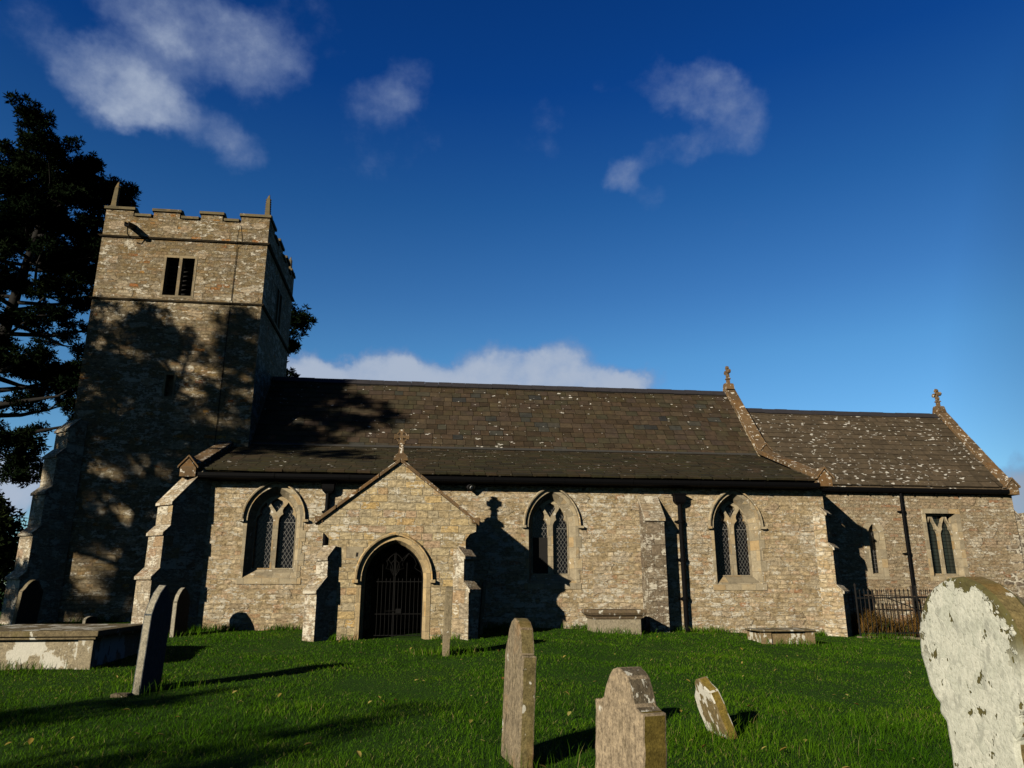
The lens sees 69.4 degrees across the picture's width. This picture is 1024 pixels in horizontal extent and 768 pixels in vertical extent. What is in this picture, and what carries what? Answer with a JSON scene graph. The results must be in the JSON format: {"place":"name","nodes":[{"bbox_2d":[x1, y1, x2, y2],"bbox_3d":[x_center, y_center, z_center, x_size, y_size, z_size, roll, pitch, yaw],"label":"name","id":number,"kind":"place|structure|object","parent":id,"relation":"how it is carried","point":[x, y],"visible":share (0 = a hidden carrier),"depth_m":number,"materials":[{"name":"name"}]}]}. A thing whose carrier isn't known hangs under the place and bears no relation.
{"place":"outdoors","nodes":[
{"label":"outdoors","id":0,"kind":"place"},
{"bbox_2d":[0,592,953,767],"bbox_3d":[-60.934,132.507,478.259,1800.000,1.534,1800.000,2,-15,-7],"label":"ground","id":1,"kind":"structure","parent":0,"point":[371,682],"depth_m":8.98,"materials":[{"name":"green plant"}]},
{"bbox_2d":[0,489,26,611],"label":"yew tree","id":2,"kind":"object","parent":1,"relation":"on","point":[9,528],"visible":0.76,"depth_m":26.67,"materials":[{"name":"green plant"}]},
{"bbox_2d":[11,580,42,624],"bbox_3d":[-11.553,5.409,17.619,0.100,1.450,0.683,2,-15,8],"label":"headstone","id":3,"kind":"object","parent":1,"relation":"on","point":[28,602],"visible":0.65,"depth_m":17.61,"materials":[{"name":"stone"}]},
{"bbox_2d":[0,90,142,488],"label":"pine tree","id":4,"kind":"object","parent":1,"relation":"on","point":[41,191],"visible":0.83,"depth_m":29.29,"materials":[{"name":"green plant"}]},
{"bbox_2d":[0,624,142,669],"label":"chest tomb","id":5,"kind":"object","parent":1,"relation":"on","point":[82,646],"visible":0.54,"depth_m":11.19,"materials":[{"name":"stone"}]},
{"bbox_2d":[82,616,97,623],"bbox_3d":[-10.476,6.053,18.319,0.090,0.583,0.504,-1,-15,3],"label":"headstone","id":6,"kind":"object","parent":1,"relation":"on","point":[90,620],"visible":0.42,"depth_m":18.31,"materials":[{"name":"stone"}]},
{"bbox_2d":[110,693,131,697],"bbox_3d":[-4.728,3.808,8.932,0.200,0.135,0.150,2,-15,-7],"label":"foot stone","id":7,"kind":"object","parent":1,"relation":"on","point":[113,695],"visible":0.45,"depth_m":8.88,"materials":[{"name":"grey stone"}]},
{"bbox_2d":[132,585,170,694],"bbox_3d":[-4.600,3.395,9.473,0.100,1.589,0.664,3,-15,-3],"label":"headstone","id":8,"kind":"object","parent":1,"relation":"on","point":[153,644],"visible":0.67,"depth_m":9.38,"materials":[{"name":"stone"}]},
{"bbox_2d":[169,587,189,636],"bbox_3d":[-7.443,5.247,16.575,0.100,1.328,0.644,0,-15,1],"label":"headstone","id":9,"kind":"object","parent":1,"relation":"on","point":[180,609],"visible":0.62,"depth_m":16.50,"materials":[{"name":"stone"}]},
{"bbox_2d":[286,303,317,376],"bbox_3d":[-12.883,1.576,31.605,6.912,15.429,6.935,-10,-18,33],"label":"pine tree","id":10,"kind":"object","parent":1,"relation":"on","point":[301,320],"visible":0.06,"depth_m":33.16,"materials":[{"name":"green plant"}]},
{"bbox_2d":[442,586,452,655],"bbox_3d":[-1.171,4.406,13.321,0.125,1.471,0.567,4,-16,-5],"label":"headstone","id":11,"kind":"object","parent":1,"relation":"on","point":[447,619],"visible":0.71,"depth_m":13.11,"materials":[{"name":"grey stone"}]},
{"bbox_2d":[4,633,923,767],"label":"fallen leaves","id":12,"kind":"object","parent":1,"relation":"on","point":[30,741],"visible":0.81,"depth_m":7.82,"materials":[{"name":"brown plant"}]},
{"bbox_2d":[0,182,1023,641],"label":"church","id":13,"kind":"structure","parent":1,"relation":"on","point":[214,460],"depth_m":20.73,"materials":[{"name":"stone"}]},
{"bbox_2d":[161,372,176,398],"bbox_3d":[-10.117,0.091,21.933,0.340,0.800,0.330,2,-15,-7],"label":"slit window","id":14,"kind":"structure","parent":13,"relation":"in","point":[172,380],"depth_m":21.86,"materials":[{"name":"stone"}]},
{"bbox_2d":[159,255,197,297],"bbox_3d":[-10.246,-3.233,22.914,0.980,1.390,0.502,2,-15,-7],"label":"belfry window","id":15,"kind":"structure","parent":13,"relation":"in","point":[182,275],"depth_m":22.89,"materials":[{"name":"stone"}]},
{"bbox_2d":[236,481,308,583],"bbox_3d":[-5.950,3.706,18.558,1.670,2.545,0.525,2,-15,-7],"label":"window","id":16,"kind":"structure","parent":13,"relation":"in","point":[275,516],"depth_m":18.62,"materials":[{"name":"stone"}]},
{"bbox_2d":[274,284,282,332],"bbox_3d":[-8.116,-2.576,25.315,0.250,1.390,1.020,2,-15,-7],"label":"belfry window","id":17,"kind":"structure","parent":13,"relation":"in","point":[279,297],"depth_m":25.39,"materials":[{"name":"stone"}]},
{"bbox_2d":[352,532,434,639],"bbox_3d":[-2.570,4.864,15.990,1.770,3.255,0.510,2,-15,-7],"label":"doorway","id":18,"kind":"structure","parent":13,"relation":"in","point":[376,546],"depth_m":16.06,"materials":[{"name":"stone"}]},
{"bbox_2d":[370,549,421,629],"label":"gate","id":19,"kind":"structure","parent":13,"relation":"in","point":[411,596],"depth_m":18.34,"materials":[{"name":"black metal"}]},
{"bbox_2d":[465,483,474,490],"bbox_3d":[-1.104,2.648,19.148,0.210,0.265,0.323,10,-18,-32],"label":"wall lamp","id":20,"kind":"object","parent":13,"relation":"attached to","point":[470,486],"visible":0.95,"depth_m":19.06,"materials":[{"name":"black plastic"}]},
{"bbox_2d":[522,485,583,588],"bbox_3d":[1.038,3.995,19.368,1.630,2.655,0.525,2,-15,-7],"label":"window","id":21,"kind":"structure","parent":13,"relation":"in","point":[551,525],"depth_m":19.41,"materials":[{"name":"stone"}]},
{"bbox_2d":[707,488,766,589],"bbox_3d":[6.000,4.160,19.955,1.630,2.705,0.525,2,-15,-7],"label":"window","id":22,"kind":"structure","parent":13,"relation":"in","point":[738,545],"depth_m":20.03,"materials":[{"name":"stone"}]},
{"bbox_2d":[862,518,889,579],"bbox_3d":[11.154,5.084,22.846,0.720,1.850,0.212,2,-15,-7],"label":"lancet window","id":23,"kind":"structure","parent":13,"relation":"in","point":[875,551],"depth_m":22.79,"materials":[{"name":"stone"}]},
{"bbox_2d":[921,509,968,580],"bbox_3d":[13.485,5.042,23.206,1.310,2.200,0.312,2,-15,-7],"label":"square window","id":24,"kind":"structure","parent":13,"relation":"in","point":[943,533],"depth_m":23.26,"materials":[{"name":"stone"}]},
{"bbox_2d":[501,618,535,767],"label":"headstone","id":25,"kind":"object","parent":1,"relation":"on","point":[518,718],"visible":0.96,"depth_m":6.05,"materials":[{"name":"stone"}]},
{"bbox_2d":[581,609,646,634],"bbox_3d":[2.465,5.870,17.901,1.380,0.795,0.990,2,-15,-7],"label":"chest tomb","id":26,"kind":"object","parent":1,"relation":"on","point":[603,619],"visible":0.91,"depth_m":17.56,"materials":[{"name":"stone"}]},
{"bbox_2d":[595,667,667,767],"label":"headstone","id":27,"kind":"object","parent":1,"relation":"on","point":[630,725],"visible":1,"depth_m":3.89,"materials":[{"name":"brown stone"}]},
{"bbox_2d":[695,676,736,738],"bbox_3d":[1.968,3.219,7.130,0.100,0.762,0.403,-10,-28,-18],"label":"headstone","id":28,"kind":"object","parent":1,"relation":"on","point":[710,703],"visible":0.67,"depth_m":7.08,"materials":[{"name":"white stone"}]},
{"bbox_2d":[743,627,818,644],"bbox_3d":[6.119,5.862,16.828,1.380,0.560,0.940,2,-15,-7],"label":"chest tomb","id":29,"kind":"object","parent":1,"relation":"on","point":[785,634],"visible":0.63,"depth_m":16.53,"materials":[{"name":"stone"}]},
{"bbox_2d":[850,607,921,636],"bbox_3d":[11.809,6.612,20.612,5.600,0.815,2.416,2,-15,-7],"label":"dead bracken","id":30,"kind":"object","parent":1,"relation":"on","point":[854,623],"visible":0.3,"depth_m":19.93,"materials":[{"name":"brown plant"}]},
{"bbox_2d":[857,636,919,639],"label":"stone kerb","id":31,"kind":"structure","parent":1,"relation":"on","point":[914,638],"depth_m":19.17,"materials":[{"name":"grey stone"}]},
{"bbox_2d":[853,583,929,636],"bbox_3d":[10.749,6.047,19.534,3.508,1.525,0.078,2,-15,-7],"label":"iron railing","id":32,"kind":"object","parent":31,"relation":"on","point":[891,599],"visible":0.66,"depth_m":19.45,"materials":[{"name":"black metal"}]},
{"bbox_2d":[848,585,931,621],"bbox_3d":[11.715,6.573,21.574,5.278,1.475,0.072,2,-15,-7],"label":"iron railing","id":33,"kind":"object","parent":1,"relation":"on","point":[884,595],"visible":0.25,"depth_m":21.53,"materials":[{"name":"black metal"}]},
{"bbox_2d":[919,576,1023,767],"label":"headstone","id":34,"kind":"object","parent":1,"relation":"on","point":[971,632],"visible":1,"depth_m":3.44,"materials":[{"name":"stone"}]},
{"bbox_2d":[0,0,1023,584],"label":"sky","id":35,"kind":"structure","parent":0,"point":[820,203],"materials":[{"name":"blue"}]}
]}

